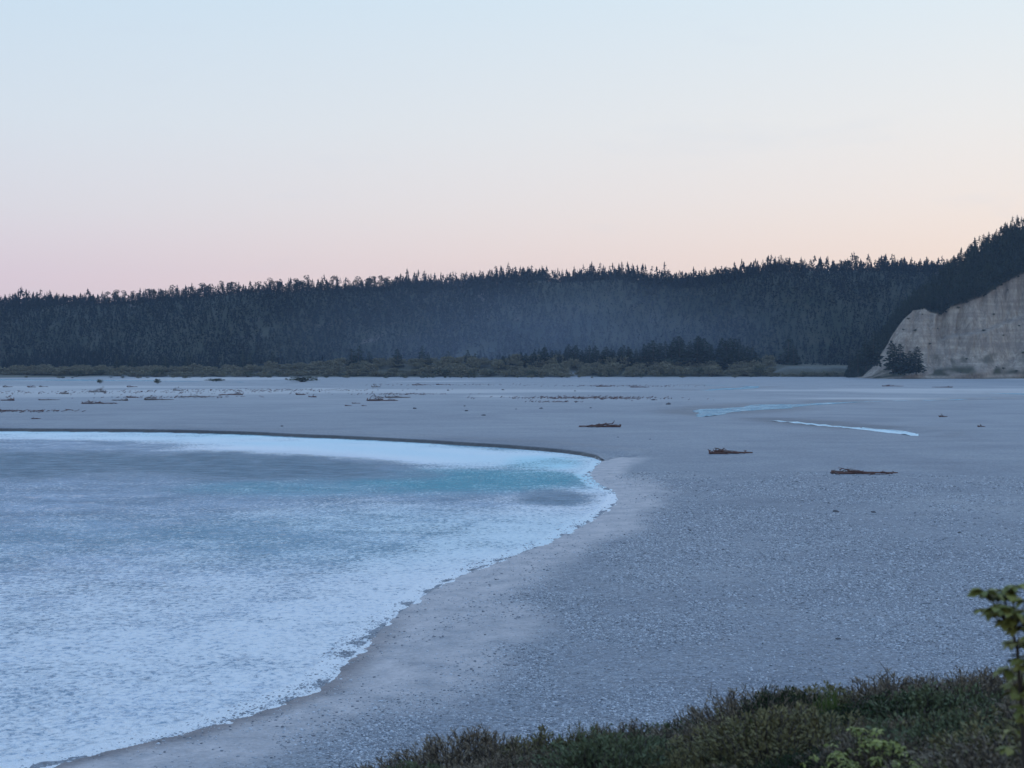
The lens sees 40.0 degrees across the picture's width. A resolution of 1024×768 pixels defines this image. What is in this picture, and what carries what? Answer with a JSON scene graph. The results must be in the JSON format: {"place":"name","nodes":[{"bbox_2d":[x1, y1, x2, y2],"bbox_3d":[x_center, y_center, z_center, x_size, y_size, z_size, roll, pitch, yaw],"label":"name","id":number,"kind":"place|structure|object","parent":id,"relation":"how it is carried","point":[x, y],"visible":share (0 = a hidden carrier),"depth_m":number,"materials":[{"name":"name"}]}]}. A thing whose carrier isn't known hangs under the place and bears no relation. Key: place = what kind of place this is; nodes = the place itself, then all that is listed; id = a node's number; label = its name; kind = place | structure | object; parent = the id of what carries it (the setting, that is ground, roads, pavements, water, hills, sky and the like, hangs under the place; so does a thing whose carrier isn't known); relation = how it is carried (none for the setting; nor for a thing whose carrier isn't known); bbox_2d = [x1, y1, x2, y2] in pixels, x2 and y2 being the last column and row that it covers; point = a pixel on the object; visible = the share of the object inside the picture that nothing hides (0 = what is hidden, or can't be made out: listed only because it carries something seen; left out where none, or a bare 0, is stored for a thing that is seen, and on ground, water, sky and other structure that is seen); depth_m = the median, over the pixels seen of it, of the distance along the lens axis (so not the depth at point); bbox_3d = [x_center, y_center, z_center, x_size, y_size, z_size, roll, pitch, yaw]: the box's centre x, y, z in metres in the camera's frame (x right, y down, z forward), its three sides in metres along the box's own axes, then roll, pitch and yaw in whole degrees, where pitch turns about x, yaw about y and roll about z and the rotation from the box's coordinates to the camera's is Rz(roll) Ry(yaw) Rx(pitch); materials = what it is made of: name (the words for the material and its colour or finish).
{"place":"outdoors","nodes":[
{"label":"outdoors","id":0,"kind":"place"},
{"bbox_2d":[0,431,617,767],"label":"river water","id":1,"kind":"structure","parent":0,"point":[155,583],"depth_m":142.70,"materials":[{"name":"liquid"}]},
{"bbox_2d":[0,425,651,460],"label":"river bank","id":2,"kind":"structure","parent":0,"point":[603,452],"depth_m":344.36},
{"bbox_2d":[0,271,938,367],"bbox_3d":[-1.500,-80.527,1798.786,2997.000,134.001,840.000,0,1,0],"label":"hill","id":3,"kind":"structure","parent":0,"point":[472,350],"depth_m":1556.70,"materials":[{"name":"plant"}]},
{"bbox_2d":[0,253,956,369],"bbox_3d":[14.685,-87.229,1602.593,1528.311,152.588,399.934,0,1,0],"label":"forest","id":4,"kind":"object","parent":3,"relation":"on","point":[15,304],"visible":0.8,"depth_m":1581.67,"materials":[{"name":"green plant"}]},
{"bbox_2d":[0,363,1023,767],"bbox_3d":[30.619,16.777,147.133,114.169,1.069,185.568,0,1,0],"label":"cobbles","id":5,"kind":"object","parent":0,"point":[702,635],"visible":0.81,"depth_m":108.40,"materials":[{"name":"grey gravel"}]},
{"bbox_2d":[81,400,116,403],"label":"driftwood log","id":6,"kind":"object","parent":5,"relation":"on","point":[99,402],"visible":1,"depth_m":574.27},
{"bbox_2d":[0,379,222,381],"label":"side channel","id":7,"kind":"object","parent":5,"relation":"in","point":[88,380],"visible":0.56,"depth_m":1183.71,"materials":[{"name":"liquid"}]},
{"bbox_2d":[149,369,165,376],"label":"scrub bush","id":8,"kind":"object","parent":5,"relation":"on","point":[155,371],"visible":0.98,"depth_m":1342.61,"materials":[{"name":"green plant"}]},
{"bbox_2d":[183,352,192,366],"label":"conifer tree","id":9,"kind":"object","parent":5,"relation":"on","point":[186,361],"visible":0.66,"depth_m":1410.05,"materials":[{"name":"green plant"}]},
{"bbox_2d":[285,377,317,381],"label":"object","id":10,"kind":"object","parent":5,"relation":"on","point":[303,379],"visible":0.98,"depth_m":1079.87,"materials":[{"name":"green plant"}]},
{"bbox_2d":[0,383,689,412],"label":"driftwood litter","id":11,"kind":"object","parent":5,"relation":"on","point":[581,397],"visible":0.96,"depth_m":676.55,"materials":[{"name":"wood"}]},
{"bbox_2d":[345,349,355,365],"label":"conifer tree","id":12,"kind":"object","parent":5,"relation":"on","point":[351,359],"visible":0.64,"depth_m":1397.32,"materials":[{"name":"green plant"}]},
{"bbox_2d":[352,346,364,362],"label":"conifer tree","id":13,"kind":"object","parent":5,"relation":"on","point":[358,354],"visible":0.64,"depth_m":1410.41,"materials":[{"name":"green plant"}]},
{"bbox_2d":[366,392,397,400],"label":"driftwood log","id":14,"kind":"object","parent":5,"relation":"on","point":[378,397],"visible":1,"depth_m":613.34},
{"bbox_2d":[352,751,425,767],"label":"shrub","id":15,"kind":"object","parent":5,"relation":"on","point":[383,763],"visible":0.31,"depth_m":21.39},
{"bbox_2d":[392,349,403,366],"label":"conifer tree","id":16,"kind":"object","parent":5,"relation":"on","point":[397,356],"visible":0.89,"depth_m":1393.42,"materials":[{"name":"green plant"}]},
{"bbox_2d":[387,757,446,767],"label":"shrub","id":17,"kind":"object","parent":5,"relation":"on","point":[409,762],"visible":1,"depth_m":19.45,"materials":[{"name":"green plant"}]},
{"bbox_2d":[0,353,839,376],"bbox_3d":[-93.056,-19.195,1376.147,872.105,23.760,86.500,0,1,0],"label":"scrub","id":18,"kind":"object","parent":5,"relation":"on","point":[450,363],"visible":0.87,"depth_m":1371.34,"materials":[{"name":"plant"}]},
{"bbox_2d":[433,369,448,375],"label":"scrub bush","id":19,"kind":"object","parent":5,"relation":"on","point":[446,371],"visible":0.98,"depth_m":1350.15,"materials":[{"name":"green plant"}]},
{"bbox_2d":[359,721,554,767],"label":"shrub","id":20,"kind":"object","parent":5,"relation":"on","point":[462,751],"visible":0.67,"depth_m":20.62,"materials":[{"name":"plant"}]},
{"bbox_2d":[453,364,468,372],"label":"scrub bush","id":21,"kind":"object","parent":5,"relation":"on","point":[459,368],"visible":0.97,"depth_m":1347.51,"materials":[{"name":"green plant"}]},
{"bbox_2d":[441,755,518,767],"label":"shrub","id":22,"kind":"object","parent":5,"relation":"on","point":[477,762],"visible":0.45,"depth_m":19.06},
{"bbox_2d":[450,760,544,767],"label":"shrub","id":23,"kind":"object","parent":5,"relation":"on","point":[483,766],"visible":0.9,"depth_m":17.49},
{"bbox_2d":[467,723,567,765],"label":"shrub","id":24,"kind":"object","parent":5,"relation":"on","point":[541,736],"visible":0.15,"depth_m":20.91,"materials":[{"name":"green plant"}]},
{"bbox_2d":[479,743,571,767],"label":"shrub","id":25,"kind":"object","parent":5,"relation":"on","point":[505,761],"visible":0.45,"depth_m":18.61,"materials":[{"name":"plant"}]},
{"bbox_2d":[524,370,537,376],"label":"scrub bush","id":26,"kind":"object","parent":5,"relation":"on","point":[533,372],"visible":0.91,"depth_m":1341.13,"materials":[{"name":"green plant"}]},
{"bbox_2d":[537,348,547,366],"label":"conifer tree","id":27,"kind":"object","parent":5,"relation":"on","point":[543,355],"visible":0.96,"depth_m":1384.10,"materials":[{"name":"green plant"}]},
{"bbox_2d":[519,756,582,767],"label":"shrub","id":28,"kind":"object","parent":5,"relation":"on","point":[551,764],"visible":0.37,"depth_m":17.41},
{"bbox_2d":[567,345,581,366],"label":"conifer tree","id":29,"kind":"object","parent":5,"relation":"on","point":[573,356],"visible":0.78,"depth_m":1392.19,"materials":[{"name":"green plant"}]},
{"bbox_2d":[583,345,594,363],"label":"conifer tree","id":30,"kind":"object","parent":5,"relation":"on","point":[589,360],"visible":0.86,"depth_m":1386.89,"materials":[{"name":"green plant"}]},
{"bbox_2d":[562,712,617,750],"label":"shrub","id":31,"kind":"object","parent":5,"relation":"on","point":[572,736],"visible":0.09,"depth_m":19.59,"materials":[{"name":"green plant"}]},
{"bbox_2d":[506,723,683,767],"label":"shrub","id":32,"kind":"object","parent":5,"relation":"on","point":[655,740],"visible":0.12,"depth_m":18.82,"materials":[{"name":"green plant"}]},
{"bbox_2d":[579,420,620,426],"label":"driftwood log","id":33,"kind":"object","parent":5,"relation":"on","point":[605,425],"visible":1,"depth_m":386.88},
{"bbox_2d":[600,346,611,366],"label":"conifer tree","id":34,"kind":"object","parent":5,"relation":"on","point":[606,352],"visible":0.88,"depth_m":1391.76,"materials":[{"name":"green plant"}]},
{"bbox_2d":[534,729,681,767],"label":"shrub","id":35,"kind":"object","parent":5,"relation":"on","point":[606,753],"visible":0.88,"depth_m":17.09,"materials":[{"name":"green plant"}]},
{"bbox_2d":[615,347,626,364],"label":"conifer tree","id":36,"kind":"object","parent":5,"relation":"on","point":[620,354],"visible":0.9,"depth_m":1382.08,"materials":[{"name":"green plant"}]},
{"bbox_2d":[563,744,688,767],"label":"shrub","id":37,"kind":"object","parent":5,"relation":"on","point":[656,750],"visible":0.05,"depth_m":17.67,"materials":[{"name":"green plant"}]},
{"bbox_2d":[625,347,635,366],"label":"conifer tree","id":38,"kind":"object","parent":5,"relation":"on","point":[628,355],"visible":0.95,"depth_m":1385.70,"materials":[{"name":"green plant"}]},
{"bbox_2d":[590,718,677,739],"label":"shrub","id":39,"kind":"object","parent":5,"relation":"on","point":[633,725],"visible":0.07,"depth_m":20.71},
{"bbox_2d":[633,351,640,364],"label":"conifer tree","id":40,"kind":"object","parent":5,"relation":"on","point":[636,359],"visible":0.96,"depth_m":1379.74,"materials":[{"name":"green plant"}]},
{"bbox_2d":[639,344,651,365],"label":"conifer tree","id":41,"kind":"object","parent":5,"relation":"on","point":[644,354],"visible":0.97,"depth_m":1385.27,"materials":[{"name":"green plant"}]},
{"bbox_2d":[645,340,663,367],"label":"conifer tree","id":42,"kind":"object","parent":5,"relation":"on","point":[654,349],"visible":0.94,"depth_m":1385.64,"materials":[{"name":"green plant"}]},
{"bbox_2d":[661,341,670,362],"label":"conifer tree","id":43,"kind":"object","parent":5,"relation":"on","point":[665,353],"visible":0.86,"depth_m":1387.49,"materials":[{"name":"green plant"}]},
{"bbox_2d":[664,342,675,362],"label":"conifer tree","id":44,"kind":"object","parent":5,"relation":"on","point":[669,350],"visible":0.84,"depth_m":1387.24,"materials":[{"name":"green plant"}]},
{"bbox_2d":[622,709,721,741],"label":"shrub","id":45,"kind":"object","parent":5,"relation":"on","point":[665,724],"visible":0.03,"depth_m":20.82,"materials":[{"name":"green plant"}]},
{"bbox_2d":[626,720,733,759],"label":"shrub","id":46,"kind":"object","parent":5,"relation":"on","point":[657,732],"visible":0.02,"depth_m":19.28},
{"bbox_2d":[664,336,695,366],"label":"conifer tree","id":47,"kind":"object","parent":5,"relation":"on","point":[679,356],"visible":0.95,"depth_m":1379.23,"materials":[{"name":"green plant"}]},
{"bbox_2d":[639,743,746,767],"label":"shrub","id":48,"kind":"object","parent":5,"relation":"on","point":[681,758],"visible":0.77,"depth_m":16.61,"materials":[{"name":"green plant"}]},
{"bbox_2d":[688,336,708,365],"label":"conifer tree","id":49,"kind":"object","parent":5,"relation":"on","point":[697,355],"visible":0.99,"depth_m":1383.92,"materials":[{"name":"green plant"}]},
{"bbox_2d":[648,747,762,767],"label":"shrub","id":50,"kind":"object","parent":5,"relation":"on","point":[723,759],"visible":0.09,"depth_m":16.79,"materials":[{"name":"green plant"}]},
{"bbox_2d":[700,338,714,359],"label":"conifer tree","id":51,"kind":"object","parent":5,"relation":"on","point":[704,348],"visible":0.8,"depth_m":1394.89,"materials":[{"name":"green plant"}]},
{"bbox_2d":[704,343,715,365],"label":"conifer tree","id":52,"kind":"object","parent":5,"relation":"on","point":[709,355],"visible":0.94,"depth_m":1386.76,"materials":[{"name":"green plant"}]},
{"bbox_2d":[703,365,718,376],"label":"scrub bush","id":53,"kind":"object","parent":5,"relation":"on","point":[713,370],"visible":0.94,"depth_m":1342.95,"materials":[{"name":"green plant"}]},
{"bbox_2d":[716,338,725,363],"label":"conifer tree","id":54,"kind":"object","parent":5,"relation":"on","point":[718,355],"visible":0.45,"depth_m":1399.01,"materials":[{"name":"green plant"}]},
{"bbox_2d":[715,340,737,368],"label":"conifer tree","id":55,"kind":"object","parent":5,"relation":"on","point":[726,361],"visible":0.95,"depth_m":1381.02,"materials":[{"name":"green plant"}]},
{"bbox_2d":[708,448,752,453],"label":"driftwood log","id":56,"kind":"object","parent":5,"relation":"on","point":[721,451],"visible":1,"depth_m":279.71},
{"bbox_2d":[711,386,758,389],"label":"side channel","id":57,"kind":"object","parent":5,"relation":"in","point":[748,387],"visible":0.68,"depth_m":882.29,"materials":[{"name":"liquid"}]},
{"bbox_2d":[729,339,742,360],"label":"conifer tree","id":58,"kind":"object","parent":5,"relation":"on","point":[732,345],"visible":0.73,"depth_m":1394.31,"materials":[{"name":"green plant"}]},
{"bbox_2d":[733,339,745,364],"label":"conifer tree","id":59,"kind":"object","parent":5,"relation":"on","point":[740,353],"visible":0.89,"depth_m":1389.81,"materials":[{"name":"green plant"}]},
{"bbox_2d":[659,682,839,748],"bbox_3d":[3.633,5.019,20.031,3.422,1.518,3.305,1,1,33],"label":"shrub","id":60,"kind":"object","parent":5,"relation":"on","point":[732,703],"visible":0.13,"depth_m":20.26,"materials":[{"name":"plant"}]},
{"bbox_2d":[726,717,773,757],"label":"shrub","id":61,"kind":"object","parent":5,"relation":"on","point":[747,734],"visible":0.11,"depth_m":17.41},
{"bbox_2d":[745,348,759,362],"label":"conifer tree","id":62,"kind":"object","parent":5,"relation":"on","point":[749,357],"visible":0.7,"depth_m":1387.67,"materials":[{"name":"green plant"}]},
{"bbox_2d":[751,365,765,375],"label":"scrub bush","id":63,"kind":"object","parent":5,"relation":"on","point":[757,370],"visible":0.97,"depth_m":1342.14,"materials":[{"name":"green plant"}]},
{"bbox_2d":[653,700,884,767],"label":"shrub","id":64,"kind":"object","parent":5,"relation":"on","point":[783,731],"visible":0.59,"depth_m":16.85,"materials":[{"name":"green plant"}]},
{"bbox_2d":[720,678,833,726],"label":"shrub","id":65,"kind":"object","parent":5,"relation":"on","point":[790,699],"visible":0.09,"depth_m":19.76,"materials":[{"name":"green plant"}]},
{"bbox_2d":[727,695,842,736],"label":"shrub","id":66,"kind":"object","parent":5,"relation":"on","point":[790,708],"visible":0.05,"depth_m":18.78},
{"bbox_2d":[706,680,869,727],"bbox_3d":[4.504,5.018,20.264,3.852,1.533,3.880,1,1,35],"label":"shrub","id":67,"kind":"object","parent":5,"relation":"on","point":[839,688],"visible":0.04,"depth_m":20.46,"materials":[{"name":"green plant"}]},
{"bbox_2d":[757,744,844,767],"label":"shrub","id":68,"kind":"object","parent":5,"relation":"on","point":[785,762],"visible":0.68,"depth_m":15.40,"materials":[{"name":"green plant"}]},
{"bbox_2d":[810,682,845,724],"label":"shrub","id":69,"kind":"object","parent":5,"relation":"on","point":[828,700],"visible":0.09,"depth_m":18.58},
{"bbox_2d":[799,752,861,767],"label":"leafy bush","id":70,"kind":"object","parent":5,"relation":"on","point":[853,764],"visible":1,"depth_m":14.38,"materials":[{"name":"green plant"}]},
{"bbox_2d":[776,420,917,435],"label":"side channel","id":71,"kind":"object","parent":5,"relation":"in","point":[893,431],"visible":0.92,"depth_m":383.04,"materials":[{"name":"liquid"}]},
{"bbox_2d":[824,726,886,767],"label":"leafy bush","id":72,"kind":"object","parent":5,"relation":"on","point":[859,733],"visible":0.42,"depth_m":15.10,"materials":[{"name":"green plant"}]},
{"bbox_2d":[693,398,1023,416],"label":"side channel","id":73,"kind":"object","parent":5,"relation":"in","point":[708,412],"visible":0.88,"depth_m":539.19,"materials":[{"name":"liquid"}]},
{"bbox_2d":[830,467,897,474],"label":"driftwood log","id":74,"kind":"object","parent":5,"relation":"on","point":[848,471],"visible":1,"depth_m":232.05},
{"bbox_2d":[788,730,941,767],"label":"shrub","id":75,"kind":"object","parent":5,"relation":"on","point":[863,761],"visible":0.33,"depth_m":15.03,"materials":[{"name":"plant"}]},
{"bbox_2d":[800,713,941,755],"bbox_3d":[4.535,4.391,16.116,2.809,1.165,2.713,1,1,42],"label":"shrub","id":76,"kind":"object","parent":5,"relation":"on","point":[885,724],"visible":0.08,"depth_m":16.30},
{"bbox_2d":[837,739,918,767],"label":"leafy bush","id":77,"kind":"object","parent":5,"relation":"on","point":[877,759],"visible":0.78,"depth_m":14.53,"materials":[{"name":"green plant"}]},
{"bbox_2d":[816,686,944,739],"bbox_3d":[4.938,4.442,17.812,2.556,1.288,2.516,1,1,34],"label":"shrub","id":78,"kind":"object","parent":5,"relation":"on","point":[857,706],"visible":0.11,"depth_m":17.88,"materials":[{"name":"green plant"}]},
{"bbox_2d":[810,661,951,707],"bbox_3d":[5.625,4.815,20.017,4.013,1.576,3.894,0,1,21],"label":"shrub","id":79,"kind":"object","parent":5,"relation":"on","point":[870,686],"visible":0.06,"depth_m":20.41,"materials":[{"name":"plant"}]},
{"bbox_2d":[883,340,901,373],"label":"spur conifer","id":80,"kind":"object","parent":5,"relation":"on","point":[888,365],"visible":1,"depth_m":1239.17,"materials":[{"name":"green plant"}]},
{"bbox_2d":[840,671,954,709],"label":"shrub","id":81,"kind":"object","parent":5,"relation":"on","point":[888,685],"visible":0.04,"depth_m":20.05,"materials":[{"name":"plant"}]},
{"bbox_2d":[889,344,912,374],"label":"spur conifer","id":82,"kind":"object","parent":5,"relation":"on","point":[900,356],"visible":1,"depth_m":1237.82,"materials":[{"name":"green plant"}]},
{"bbox_2d":[814,721,1000,767],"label":"shrub","id":83,"kind":"object","parent":5,"relation":"on","point":[935,731],"visible":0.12,"depth_m":15.43,"materials":[{"name":"green plant"}]},
{"bbox_2d":[903,351,919,374],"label":"spur conifer","id":84,"kind":"object","parent":5,"relation":"on","point":[910,361],"visible":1,"depth_m":1238.67,"materials":[{"name":"green plant"}]},
{"bbox_2d":[811,697,1019,764],"bbox_3d":[4.954,4.309,15.915,3.215,1.445,3.325,0,1,18],"label":"shrub","id":85,"kind":"object","parent":5,"relation":"on","point":[919,732],"visible":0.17,"depth_m":15.90,"materials":[{"name":"green plant"}]},
{"bbox_2d":[907,346,926,374],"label":"spur conifer","id":86,"kind":"object","parent":5,"relation":"on","point":[918,367],"visible":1,"depth_m":1238.53,"materials":[{"name":"green plant"}]},
{"bbox_2d":[891,759,947,767],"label":"leafy bush","id":87,"kind":"object","parent":5,"relation":"on","point":[899,764],"visible":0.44,"depth_m":13.91,"materials":[{"name":"green plant"}]},
{"bbox_2d":[839,678,1014,724],"bbox_3d":[5.652,4.370,17.462,3.386,1.370,3.230,-1,1,-39],"label":"shrub","id":88,"kind":"object","parent":5,"relation":"on","point":[919,703],"visible":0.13,"depth_m":17.59,"materials":[{"name":"green plant"}]},
{"bbox_2d":[877,730,1022,767],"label":"shrub","id":89,"kind":"object","parent":5,"relation":"on","point":[973,763],"visible":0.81,"depth_m":13.51,"materials":[{"name":"plant"}]},
{"bbox_2d":[886,696,1014,744],"bbox_3d":[5.366,4.326,16.023,3.171,1.351,3.194,0,1,21],"label":"shrub","id":90,"kind":"object","parent":5,"relation":"on","point":[976,717],"visible":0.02,"depth_m":16.21,"materials":[{"name":"green plant"}]},
{"bbox_2d":[891,711,1020,767],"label":"shrub","id":91,"kind":"object","parent":5,"relation":"on","point":[939,744],"visible":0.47,"depth_m":14.44,"materials":[{"name":"green plant"}]},
{"bbox_2d":[890,657,1023,714],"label":"shrub","id":92,"kind":"object","parent":5,"relation":"on","point":[974,680],"visible":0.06,"depth_m":18.59,"materials":[{"name":"plant"}]},
{"bbox_2d":[920,723,1014,766],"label":"shrub","id":93,"kind":"object","parent":5,"relation":"on","point":[990,730],"visible":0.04,"depth_m":14.48,"materials":[{"name":"green plant"}]},
{"bbox_2d":[934,664,1023,701],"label":"shrub","id":94,"kind":"object","parent":5,"relation":"on","point":[989,673],"visible":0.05,"depth_m":18.99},
{"bbox_2d":[957,690,1023,734],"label":"shrub","id":95,"kind":"object","parent":5,"relation":"on","point":[1004,707],"visible":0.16,"depth_m":16.18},
{"bbox_2d":[967,583,1023,767],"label":"sapling","id":96,"kind":"object","parent":5,"relation":"on","point":[1011,620],"visible":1,"depth_m":9.81,"materials":[{"name":"green plant"}]},
{"bbox_2d":[0,0,1023,301],"label":"sky","id":97,"kind":"structure","parent":0,"point":[152,144],"materials":[{"name":"blue"}]},
{"bbox_2d":[773,365,847,376],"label":"river terrace","id":98,"kind":"structure","parent":0,"point":[787,369],"depth_m":1355.25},
{"bbox_2d":[776,339,798,364],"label":"conifer tree","id":99,"kind":"object","parent":98,"relation":"on","point":[787,356],"visible":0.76,"depth_m":1407.06,"materials":[{"name":"green plant"}]},
{"bbox_2d":[785,344,801,364],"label":"conifer tree","id":100,"kind":"object","parent":98,"relation":"on","point":[793,355],"visible":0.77,"depth_m":1399.20,"materials":[{"name":"green plant"}]},
{"bbox_2d":[846,231,1023,378],"bbox_3d":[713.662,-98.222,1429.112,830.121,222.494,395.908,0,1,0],"label":"cliff","id":101,"kind":"structure","parent":0,"point":[957,337],"depth_m":1279.81,"materials":[{"name":"stone"}]},
{"bbox_2d":[858,337,872,370],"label":"spur conifer","id":102,"kind":"object","parent":101,"relation":"on","point":[863,361],"visible":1,"depth_m":1260.34,"materials":[{"name":"green plant"}]},
{"bbox_2d":[865,331,883,367],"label":"spur conifer","id":103,"kind":"object","parent":101,"relation":"on","point":[875,359],"visible":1,"depth_m":1259.62,"materials":[{"name":"green plant"}]},
{"bbox_2d":[844,215,1023,376],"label":"spur forest","id":104,"kind":"object","parent":101,"relation":"on","point":[935,290],"visible":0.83,"depth_m":1322.50,"materials":[{"name":"plant"}]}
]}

